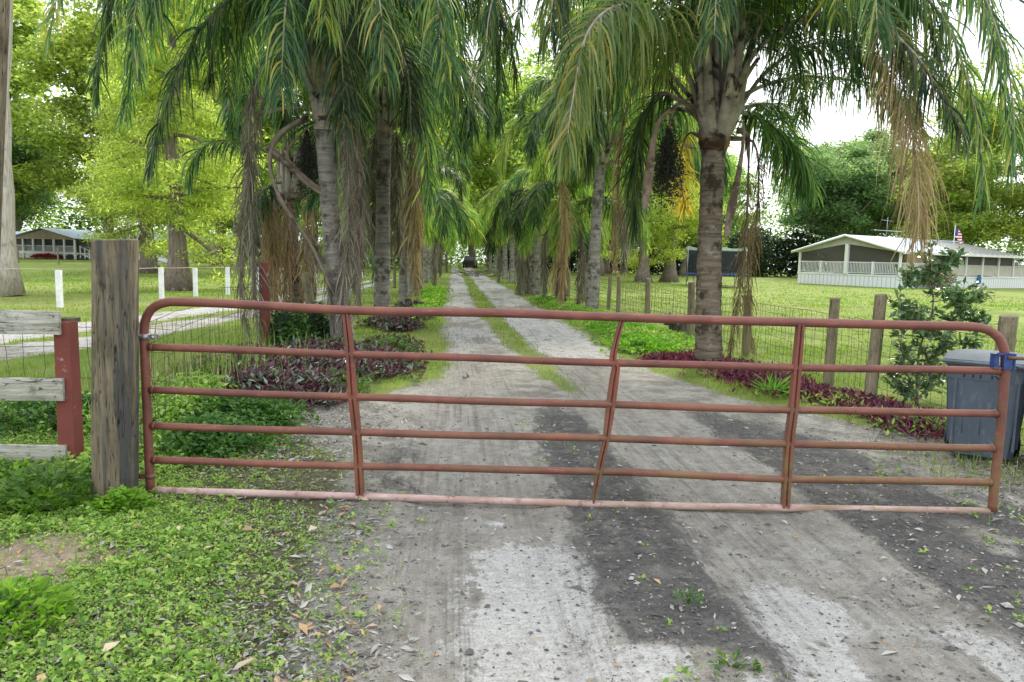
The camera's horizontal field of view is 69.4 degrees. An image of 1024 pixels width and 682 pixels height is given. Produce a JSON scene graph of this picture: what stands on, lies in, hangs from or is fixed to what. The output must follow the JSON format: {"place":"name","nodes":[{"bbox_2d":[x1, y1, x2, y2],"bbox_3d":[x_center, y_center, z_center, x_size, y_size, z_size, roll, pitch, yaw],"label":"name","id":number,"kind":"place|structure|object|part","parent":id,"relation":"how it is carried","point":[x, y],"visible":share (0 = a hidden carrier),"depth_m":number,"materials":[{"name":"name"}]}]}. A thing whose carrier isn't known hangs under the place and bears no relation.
{"place":"outdoors","nodes":[
{"label":"outdoors","id":0,"kind":"place"},
{"bbox_2d":[0,257,1023,681],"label":"ground","id":1,"kind":"structure","parent":0,"point":[500,549],"depth_m":4.51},
{"bbox_2d":[0,0,9,245],"bbox_3d":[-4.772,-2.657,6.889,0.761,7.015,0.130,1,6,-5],"label":"trunk","id":2,"kind":"object","parent":1,"relation":"on","point":[4,21],"visible":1,"depth_m":6.89,"materials":[{"name":"brown wood"}]},
{"bbox_2d":[0,0,25,296],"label":"cypress tree","id":3,"kind":"object","parent":1,"relation":"on","point":[11,282],"visible":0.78,"depth_m":24.39,"materials":[{"name":"grey plant"}]},
{"bbox_2d":[0,572,81,649],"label":"leafy plant","id":4,"kind":"object","parent":1,"relation":"on","point":[25,591],"visible":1,"depth_m":3.22,"materials":[{"name":"green plant"}]},
{"bbox_2d":[12,128,76,220],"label":"oak tree","id":5,"kind":"object","parent":1,"relation":"on","point":[18,158],"visible":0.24,"depth_m":96.20,"materials":[{"name":"green plant"}]},
{"bbox_2d":[29,253,63,258],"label":"flower bed plant","id":6,"kind":"object","parent":1,"relation":"on","point":[45,255],"visible":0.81,"depth_m":103.64,"materials":[{"name":"red plant"}]},
{"bbox_2d":[15,147,80,230],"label":"oak tree","id":7,"kind":"object","parent":1,"relation":"on","point":[19,224],"visible":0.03,"depth_m":125.16,"materials":[{"name":"green plant"}]},
{"bbox_2d":[0,456,99,509],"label":"leafy plant","id":8,"kind":"object","parent":1,"relation":"on","point":[47,479],"visible":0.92,"depth_m":4.67,"materials":[{"name":"green plant"}]},
{"bbox_2d":[9,0,95,213],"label":"broadleaf tree","id":9,"kind":"object","parent":1,"relation":"on","point":[18,89],"visible":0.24,"depth_m":98.67,"materials":[{"name":"green plant"}]},
{"bbox_2d":[0,457,161,517],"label":"broad weeds","id":10,"kind":"object","parent":1,"relation":"on","point":[119,498],"visible":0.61,"depth_m":4.62,"materials":[{"name":"green plant"}]},
{"bbox_2d":[10,0,153,237],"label":"broadleaf tree","id":11,"kind":"object","parent":1,"relation":"on","point":[77,41],"visible":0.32,"depth_m":88.48,"materials":[{"name":"green plant"}]},
{"bbox_2d":[0,310,172,461],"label":"board fence","id":12,"kind":"object","parent":1,"relation":"on","point":[62,388],"visible":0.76,"depth_m":5.53,"materials":[{"name":"red paint"}]},
{"bbox_2d":[17,248,209,264],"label":"pasture fence","id":13,"kind":"object","parent":1,"relation":"on","point":[57,255],"visible":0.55,"depth_m":71.85,"materials":[{"name":"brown wood"}]},
{"bbox_2d":[91,239,138,500],"bbox_3d":[-2.576,0.248,4.792,0.334,1.814,0.277,1,6,-5],"label":"gate post","id":14,"kind":"object","parent":1,"relation":"on","point":[115,363],"visible":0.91,"depth_m":4.68,"materials":[{"name":"brown wood"}]},
{"bbox_2d":[139,297,1023,513],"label":"tube gate","id":15,"kind":"structure","parent":14,"relation":"attached to","point":[789,443],"depth_m":4.93,"materials":[{"name":"metal"}]},
{"bbox_2d":[16,228,232,262],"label":"farmhouse","id":16,"kind":"object","parent":1,"relation":"on","point":[68,243],"visible":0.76,"depth_m":105.31,"materials":[{"name":"white paint"}]},
{"bbox_2d":[51,7,201,273],"bbox_3d":[-25.819,-14.969,51.081,9.472,20.795,9.653,3,7,13],"label":"cypress tree","id":17,"kind":"object","parent":1,"relation":"on","point":[145,262],"visible":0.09,"depth_m":49.91,"materials":[{"name":"green plant"}]},
{"bbox_2d":[120,233,194,262],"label":"outbuilding","id":18,"kind":"structure","parent":1,"relation":"on","point":[162,259],"depth_m":93.47,"materials":[{"name":"white paint"}]},
{"bbox_2d":[0,369,320,478],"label":"broad weeds","id":19,"kind":"object","parent":1,"relation":"on","point":[221,410],"visible":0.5,"depth_m":6.40,"materials":[{"name":"green plant"}]},
{"bbox_2d":[1,320,329,416],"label":"tall grass","id":20,"kind":"structure","parent":1,"relation":"on","point":[159,367],"depth_m":8.04,"materials":[{"name":"green plant"}]},
{"bbox_2d":[89,30,258,276],"bbox_3d":[-21.005,-14.229,45.483,9.653,20.795,9.472,-2,7,-28],"label":"cypress tree","id":21,"kind":"object","parent":1,"relation":"on","point":[151,251],"visible":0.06,"depth_m":45.97,"materials":[{"name":"green plant"}]},
{"bbox_2d":[73,0,275,290],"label":"cypress tree","id":22,"kind":"object","parent":1,"relation":"on","point":[178,276],"visible":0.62,"depth_m":29.90,"materials":[{"name":"green plant"}]},
{"bbox_2d":[0,266,362,307],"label":"post fence","id":23,"kind":"object","parent":1,"relation":"on","point":[59,288],"visible":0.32,"depth_m":24.89,"materials":[{"name":"white paint"}]},
{"bbox_2d":[81,0,318,265],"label":"broadleaf tree","id":24,"kind":"object","parent":1,"relation":"on","point":[220,232],"visible":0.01,"depth_m":85.77,"materials":[{"name":"green plant"}]},
{"bbox_2d":[160,45,310,267],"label":"broadleaf tree","id":25,"kind":"object","parent":1,"relation":"on","point":[265,175],"visible":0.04,"depth_m":73.05,"materials":[{"name":"green plant"}]},
{"bbox_2d":[223,241,265,265],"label":"shrub","id":26,"kind":"object","parent":1,"relation":"on","point":[244,258],"visible":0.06,"depth_m":82.80,"materials":[{"name":"green plant"}]},
{"bbox_2d":[226,163,304,238],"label":"broadleaf tree","id":27,"kind":"object","parent":1,"relation":"on","point":[261,228],"depth_m":109.57,"materials":[{"name":"green plant"}]},
{"bbox_2d":[139,262,395,446],"bbox_3d":[-4.684,-1.552,21.491,0.680,1.597,32.493,1,6,-6],"label":"wire fence","id":28,"kind":"object","parent":1,"relation":"on","point":[308,292],"visible":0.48,"depth_m":11.91,"materials":[{"name":"grey metal"}]},
{"bbox_2d":[176,84,384,321],"bbox_3d":[-4.865,-2.887,15.762,4.391,5.520,4.109,1,6,-5],"label":"queen palm","id":29,"kind":"object","parent":1,"relation":"on","point":[292,267],"visible":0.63,"depth_m":15.38,"materials":[{"name":"green plant"}]},
{"bbox_2d":[30,0,533,345],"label":"queen palm","id":30,"kind":"object","parent":1,"relation":"on","point":[328,42],"visible":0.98,"depth_m":11.15,"materials":[{"name":"green plant"}]},
{"bbox_2d":[277,242,304,264],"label":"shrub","id":31,"kind":"object","parent":1,"relation":"on","point":[300,256],"visible":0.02,"depth_m":84.20,"materials":[{"name":"green plant"}]},
{"bbox_2d":[266,241,324,265],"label":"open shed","id":32,"kind":"structure","parent":1,"relation":"on","point":[322,261],"depth_m":99.48,"materials":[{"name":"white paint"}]},
{"bbox_2d":[265,299,329,345],"bbox_3d":[-3.431,-0.274,12.371,1.452,0.909,2.017,-2,7,-28],"label":"dense vine","id":33,"kind":"object","parent":1,"relation":"on","point":[302,323],"visible":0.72,"depth_m":11.99,"materials":[{"name":"green plant"}]},
{"bbox_2d":[155,332,468,419],"bbox_3d":[-2.652,0.132,10.775,4.061,0.583,7.757,1,6,-5],"label":"purple ground cover","id":34,"kind":"object","parent":1,"relation":"on","point":[330,376],"visible":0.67,"depth_m":8.79,"materials":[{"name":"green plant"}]},
{"bbox_2d":[230,25,449,269],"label":"broadleaf tree","id":35,"kind":"object","parent":1,"relation":"on","point":[278,147],"visible":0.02,"depth_m":68.88,"materials":[{"name":"green plant"}]},
{"bbox_2d":[203,6,514,318],"bbox_3d":[-3.306,-4.388,17.145,6.850,8.250,7.946,1,6,-5],"label":"queen palm","id":36,"kind":"object","parent":1,"relation":"on","point":[388,209],"visible":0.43,"depth_m":17.19,"materials":[{"name":"green plant"}]},
{"bbox_2d":[356,298,431,332],"bbox_3d":[-2.954,-0.842,20.133,1.916,0.420,9.120,1,6,-5],"label":"purple ground cover","id":37,"kind":"object","parent":1,"relation":"on","point":[396,323],"visible":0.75,"depth_m":16.86,"materials":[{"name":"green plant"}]},
{"bbox_2d":[318,163,485,295],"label":"queen palm","id":38,"kind":"object","parent":1,"relation":"on","point":[477,238],"visible":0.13,"depth_m":30.11,"materials":[{"name":"green plant"}]},
{"bbox_2d":[337,142,477,300],"bbox_3d":[-3.644,-3.777,24.299,5.109,5.408,4.953,3,7,12],"label":"queen palm","id":39,"kind":"object","parent":1,"relation":"on","point":[453,211],"visible":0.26,"depth_m":23.47,"materials":[{"name":"green plant"}]},
{"bbox_2d":[411,285,454,321],"bbox_3d":[-3.037,-1.784,28.647,1.694,0.431,21.322,1,6,-5],"label":"yellow ground cover","id":40,"kind":"object","parent":1,"relation":"on","point":[431,295],"visible":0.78,"depth_m":25.95,"materials":[{"name":"green plant"}]},
{"bbox_2d":[423,185,460,282],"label":"queen palm","id":41,"kind":"object","parent":1,"relation":"on","point":[425,269],"visible":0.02,"depth_m":45.35,"materials":[{"name":"grey plant"}]},
{"bbox_2d":[428,238,463,271],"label":"queen palm","id":42,"kind":"object","parent":1,"relation":"on","point":[445,262],"visible":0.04,"depth_m":78.31,"materials":[{"name":"grey plant"}]},
{"bbox_2d":[418,176,475,288],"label":"queen palm","id":43,"kind":"object","parent":1,"relation":"on","point":[434,241],"visible":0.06,"depth_m":37.84,"materials":[{"name":"green plant"}]},
{"bbox_2d":[428,236,466,278],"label":"queen palm","id":44,"kind":"object","parent":1,"relation":"on","point":[441,256],"visible":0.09,"depth_m":54.41,"materials":[{"name":"grey plant"}]},
{"bbox_2d":[403,42,496,213],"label":"broadleaf tree","id":45,"kind":"object","parent":1,"relation":"on","point":[440,145],"visible":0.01,"depth_m":99.45,"materials":[{"name":"green plant"}]},
{"bbox_2d":[363,238,555,271],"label":"underbrush","id":46,"kind":"object","parent":1,"relation":"on","point":[501,250],"visible":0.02,"depth_m":89.98,"materials":[{"name":"green plant"}]},
{"bbox_2d":[463,256,477,267],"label":"parked car","id":47,"kind":"object","parent":1,"relation":"on","point":[469,260],"visible":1,"depth_m":113.60,"materials":[{"name":"paint"}]},
{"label":"rear window","id":48,"kind":"part","parent":47,"relation":"part of","materials":[{"name":"black glass"}]},
{"bbox_2d":[443,98,499,267],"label":"broadleaf tree","id":49,"kind":"object","parent":1,"relation":"on","point":[471,250],"visible":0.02,"depth_m":119.58,"materials":[{"name":"green plant"}]},
{"bbox_2d":[450,268,501,276],"bbox_3d":[-2.918,-5.768,63.339,4.471,0.976,3.590,3,7,17],"label":"brush pile","id":50,"kind":"object","parent":1,"relation":"on","point":[477,273],"visible":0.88,"depth_m":63.34,"materials":[{"name":"brown plant"}]},
{"bbox_2d":[441,240,530,266],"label":"bright thicket","id":51,"kind":"object","parent":1,"relation":"on","point":[480,255],"visible":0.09,"depth_m":126.42,"materials":[{"name":"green plant"}]},
{"bbox_2d":[471,241,509,275],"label":"queen palm","id":52,"kind":"object","parent":1,"relation":"on","point":[495,262],"visible":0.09,"depth_m":68.59,"materials":[{"name":"grey plant"}]},
{"bbox_2d":[465,236,517,272],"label":"queen palm","id":53,"kind":"object","parent":1,"relation":"on","point":[490,263],"visible":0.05,"depth_m":80.48,"materials":[{"name":"grey plant"}]},
{"bbox_2d":[484,521,504,527],"bbox_3d":[-0.110,1.153,4.661,0.131,0.034,0.072,1,6,-5],"label":"stone","id":54,"kind":"object","parent":1,"relation":"on","point":[494,524],"visible":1,"depth_m":4.63,"materials":[{"name":"white stone"}]},
{"bbox_2d":[436,41,552,270],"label":"broadleaf tree","id":55,"kind":"object","parent":1,"relation":"on","point":[484,176],"visible":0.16,"depth_m":94.86,"materials":[{"name":"green plant"}]},
{"bbox_2d":[479,211,543,278],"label":"queen palm","id":56,"kind":"object","parent":1,"relation":"on","point":[505,268],"depth_m":57.70,"materials":[{"name":"grey plant"}]},
{"bbox_2d":[0,418,1023,681],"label":"weeds","id":57,"kind":"object","parent":1,"relation":"on","point":[88,584],"visible":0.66,"depth_m":3.69,"materials":[{"name":"green plant"}]},
{"bbox_2d":[0,391,1023,681],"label":"leaf litter","id":58,"kind":"object","parent":1,"relation":"on","point":[306,627],"visible":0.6,"depth_m":3.54,"materials":[{"name":"brown plant"}]},
{"bbox_2d":[474,201,555,282],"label":"queen palm","id":59,"kind":"object","parent":1,"relation":"on","point":[511,264],"visible":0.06,"depth_m":48.75,"materials":[{"name":"grey plant"}]},
{"bbox_2d":[20,185,1023,272],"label":"woods","id":60,"kind":"object","parent":1,"relation":"on","point":[81,223],"visible":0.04,"depth_m":139.53,"materials":[{"name":"green plant"}]},
{"bbox_2d":[474,180,589,287],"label":"queen palm","id":61,"kind":"object","parent":1,"relation":"on","point":[506,239],"visible":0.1,"depth_m":40.59,"materials":[{"name":"green plant"}]},
{"bbox_2d":[475,157,609,295],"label":"queen palm","id":62,"kind":"object","parent":1,"relation":"on","point":[531,276],"visible":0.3,"depth_m":33.28,"materials":[{"name":"green plant"}]},
{"bbox_2d":[489,151,654,303],"bbox_3d":[2.224,-4.075,27.702,6.252,6.280,6.920,1,6,-5],"label":"queen palm","id":63,"kind":"object","parent":1,"relation":"on","point":[533,205],"visible":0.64,"depth_m":26.87,"materials":[{"name":"green plant"}]},
{"bbox_2d":[500,0,687,275],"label":"broadleaf tree","id":64,"kind":"object","parent":1,"relation":"on","point":[602,266],"visible":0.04,"depth_m":76.56,"materials":[{"name":"green plant"}]},
{"bbox_2d":[580,191,616,273],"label":"broadleaf tree","id":65,"kind":"object","parent":1,"relation":"on","point":[607,266],"visible":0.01,"depth_m":92.26,"materials":[{"name":"green plant"}]},
{"bbox_2d":[519,295,694,359],"bbox_3d":[2.298,-0.851,21.703,2.805,0.365,19.370,1,6,-5],"label":"green ground cover","id":66,"kind":"object","parent":1,"relation":"on","point":[648,338],"visible":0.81,"depth_m":15.47,"materials":[{"name":"green plant"}]},
{"bbox_2d":[490,32,744,309],"bbox_3d":[3.121,-5.111,23.898,7.558,8.486,7.541,-2,7,-26],"label":"queen palm","id":67,"kind":"object","parent":1,"relation":"on","point":[536,134],"visible":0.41,"depth_m":23.43,"materials":[{"name":"green plant"}]},
{"bbox_2d":[600,60,698,281],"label":"cypress tree","id":68,"kind":"object","parent":1,"relation":"on","point":[642,270],"visible":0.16,"depth_m":58.58,"materials":[{"name":"green plant"}]},
{"bbox_2d":[617,63,728,281],"bbox_3d":[12.535,-14.654,60.012,9.094,19.963,9.267,0,7,-15],"label":"cypress tree","id":69,"kind":"object","parent":1,"relation":"on","point":[670,256],"visible":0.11,"depth_m":59.47,"materials":[{"name":"green plant"}]},
{"bbox_2d":[664,312,686,331],"bbox_3d":[3.896,-0.383,17.289,0.700,0.541,0.500,1,6,-5],"label":"tree stump","id":70,"kind":"object","parent":1,"relation":"on","point":[677,327],"visible":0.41,"depth_m":17.15,"materials":[{"name":"grey wood"}]},
{"bbox_2d":[530,214,826,276],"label":"dark hedge","id":71,"kind":"object","parent":1,"relation":"on","point":[770,255],"visible":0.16,"depth_m":97.31,"materials":[{"name":"green plant"}]},
{"bbox_2d":[670,585,707,605],"bbox_3d":[0.854,1.246,3.602,0.189,0.105,0.171,1,6,-5],"label":"weed sprout","id":72,"kind":"object","parent":1,"relation":"on","point":[679,592],"visible":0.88,"depth_m":3.59,"materials":[{"name":"green plant"}]},
{"bbox_2d":[658,123,750,275],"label":"broadleaf tree","id":73,"kind":"object","parent":1,"relation":"on","point":[692,240],"visible":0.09,"depth_m":87.96,"materials":[{"name":"green plant"}]},
{"bbox_2d":[684,246,747,287],"bbox_3d":[14.213,-5.193,51.527,4.391,2.761,4.300,1,6,-5],"label":"trampoline","id":74,"kind":"object","parent":1,"relation":"on","point":[729,255],"visible":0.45,"depth_m":49.75,"materials":[{"name":"black plastic"}]},
{"bbox_2d":[708,648,762,677],"bbox_3d":[0.916,1.325,3.033,0.228,0.074,0.214,1,6,-5],"label":"weed sprout","id":75,"kind":"object","parent":1,"relation":"on","point":[736,663],"visible":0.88,"depth_m":3.02,"materials":[{"name":"green plant"}]},
{"bbox_2d":[454,0,1023,361],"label":"queen palm","id":76,"kind":"object","parent":1,"relation":"on","point":[689,37],"visible":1,"depth_m":10.55,"materials":[{"name":"green plant"}]},
{"bbox_2d":[722,142,773,245],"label":"broadleaf tree","id":77,"kind":"object","parent":1,"relation":"on","point":[725,201],"visible":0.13,"depth_m":111.53,"materials":[{"name":"green plant"}]},
{"bbox_2d":[749,373,807,396],"bbox_3d":[3.301,0.549,9.174,0.726,0.366,0.714,3,7,15],"label":"strap leaf plant","id":78,"kind":"object","parent":1,"relation":"on","point":[774,384],"visible":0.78,"depth_m":9.18,"materials":[{"name":"green plant"}]},
{"bbox_2d":[540,268,1023,435],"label":"wire fence","id":79,"kind":"object","parent":1,"relation":"on","point":[1007,327],"visible":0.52,"depth_m":10.21,"materials":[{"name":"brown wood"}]},
{"bbox_2d":[619,348,1023,441],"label":"purple ground cover","id":80,"kind":"object","parent":1,"relation":"on","point":[828,395],"visible":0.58,"depth_m":8.99,"materials":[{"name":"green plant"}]},
{"bbox_2d":[768,143,916,272],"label":"oak tree","id":81,"kind":"object","parent":1,"relation":"on","point":[851,192],"visible":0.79,"depth_m":88.98,"materials":[{"name":"green plant"}]},
{"bbox_2d":[768,125,952,235],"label":"oak tree","id":82,"kind":"object","parent":1,"relation":"on","point":[873,132],"visible":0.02,"depth_m":108.45,"materials":[{"name":"green plant"}]},
{"bbox_2d":[804,134,954,236],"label":"oak tree","id":83,"kind":"object","parent":1,"relation":"on","point":[880,219],"visible":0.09,"depth_m":94.94,"materials":[{"name":"green plant"}]},
{"bbox_2d":[791,234,1023,287],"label":"mobile home","id":84,"kind":"object","parent":1,"relation":"on","point":[857,260],"visible":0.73,"depth_m":63.96,"materials":[{"name":"white"}]},
{"bbox_2d":[849,263,857,271],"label":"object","id":85,"kind":"structure","parent":84,"relation":"in","point":[849,263],"depth_m":67.37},
{"bbox_2d":[879,217,903,236],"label":"antenna","id":86,"kind":"object","parent":84,"relation":"on","point":[887,220],"visible":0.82,"depth_m":65.22,"materials":[{"name":"metal"}]},
{"bbox_2d":[893,255,904,273],"bbox_3d":[33.281,-6.596,63.546,0.050,1.600,1.000,-2,7,-30],"label":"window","id":87,"kind":"structure","parent":84,"relation":"in","point":[903,256],"depth_m":63.36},
{"bbox_2d":[953,225,961,243],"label":"flag","id":88,"kind":"object","parent":84,"relation":"attached to","point":[957,234],"visible":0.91,"depth_m":68.81,"materials":[{"name":"multicoloured fabric"}]},
{"bbox_2d":[879,234,997,404],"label":"sapling","id":89,"kind":"object","parent":1,"relation":"on","point":[956,297],"visible":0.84,"depth_m":8.87,"materials":[{"name":"green plant"}]},
{"bbox_2d":[920,269,957,288],"bbox_3d":[34.231,-5.080,59.422,3.151,1.966,1.971,1,6,-5],"label":"shrub","id":90,"kind":"object","parent":1,"relation":"on","point":[949,281],"visible":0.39,"depth_m":59.10,"materials":[{"name":"green plant"}]},
{"bbox_2d":[888,59,1023,247],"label":"broadleaf tree","id":91,"kind":"object","parent":1,"relation":"on","point":[961,219],"visible":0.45,"depth_m":80.47,"materials":[{"name":"green plant"}]},
{"bbox_2d":[889,136,1023,239],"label":"oak tree","id":92,"kind":"object","parent":1,"relation":"on","point":[929,215],"visible":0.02,"depth_m":101.00,"materials":[{"name":"green plant"}]},
{"bbox_2d":[939,349,1023,459],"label":"wheeled bin","id":93,"kind":"object","parent":1,"relation":"on","point":[973,391],"visible":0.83,"depth_m":6.30,"materials":[{"name":"grey plastic"}]},
{"bbox_2d":[952,61,1023,250],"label":"broadleaf tree","id":94,"kind":"object","parent":1,"relation":"on","point":[1012,231],"visible":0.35,"depth_m":78.77,"materials":[{"name":"green plant"}]},
{"bbox_2d":[0,267,1023,476],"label":"grass","id":95,"kind":"structure","parent":0,"point":[736,384],"depth_m":17.62,"materials":[{"name":"green plant"}]},
{"bbox_2d":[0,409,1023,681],"bbox_3d":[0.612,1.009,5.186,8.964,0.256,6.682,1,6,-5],"label":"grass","id":96,"kind":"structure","parent":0,"point":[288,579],"depth_m":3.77,"materials":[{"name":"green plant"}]},
{"bbox_2d":[11,0,1023,270],"label":"sky","id":97,"kind":"structure","parent":0,"point":[1015,18],"materials":[{"name":"white"}]},
{"bbox_2d":[200,399,1023,681],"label":"gravel","id":98,"kind":"structure","parent":0,"point":[950,647],"depth_m":3.99,"materials":[{"name":"grey gravel"}]},
{"bbox_2d":[886,433,1023,492],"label":"tall grass","id":99,"kind":"structure","parent":0,"point":[974,464],"depth_m":6.12,"materials":[{"name":"green plant"}]}
]}

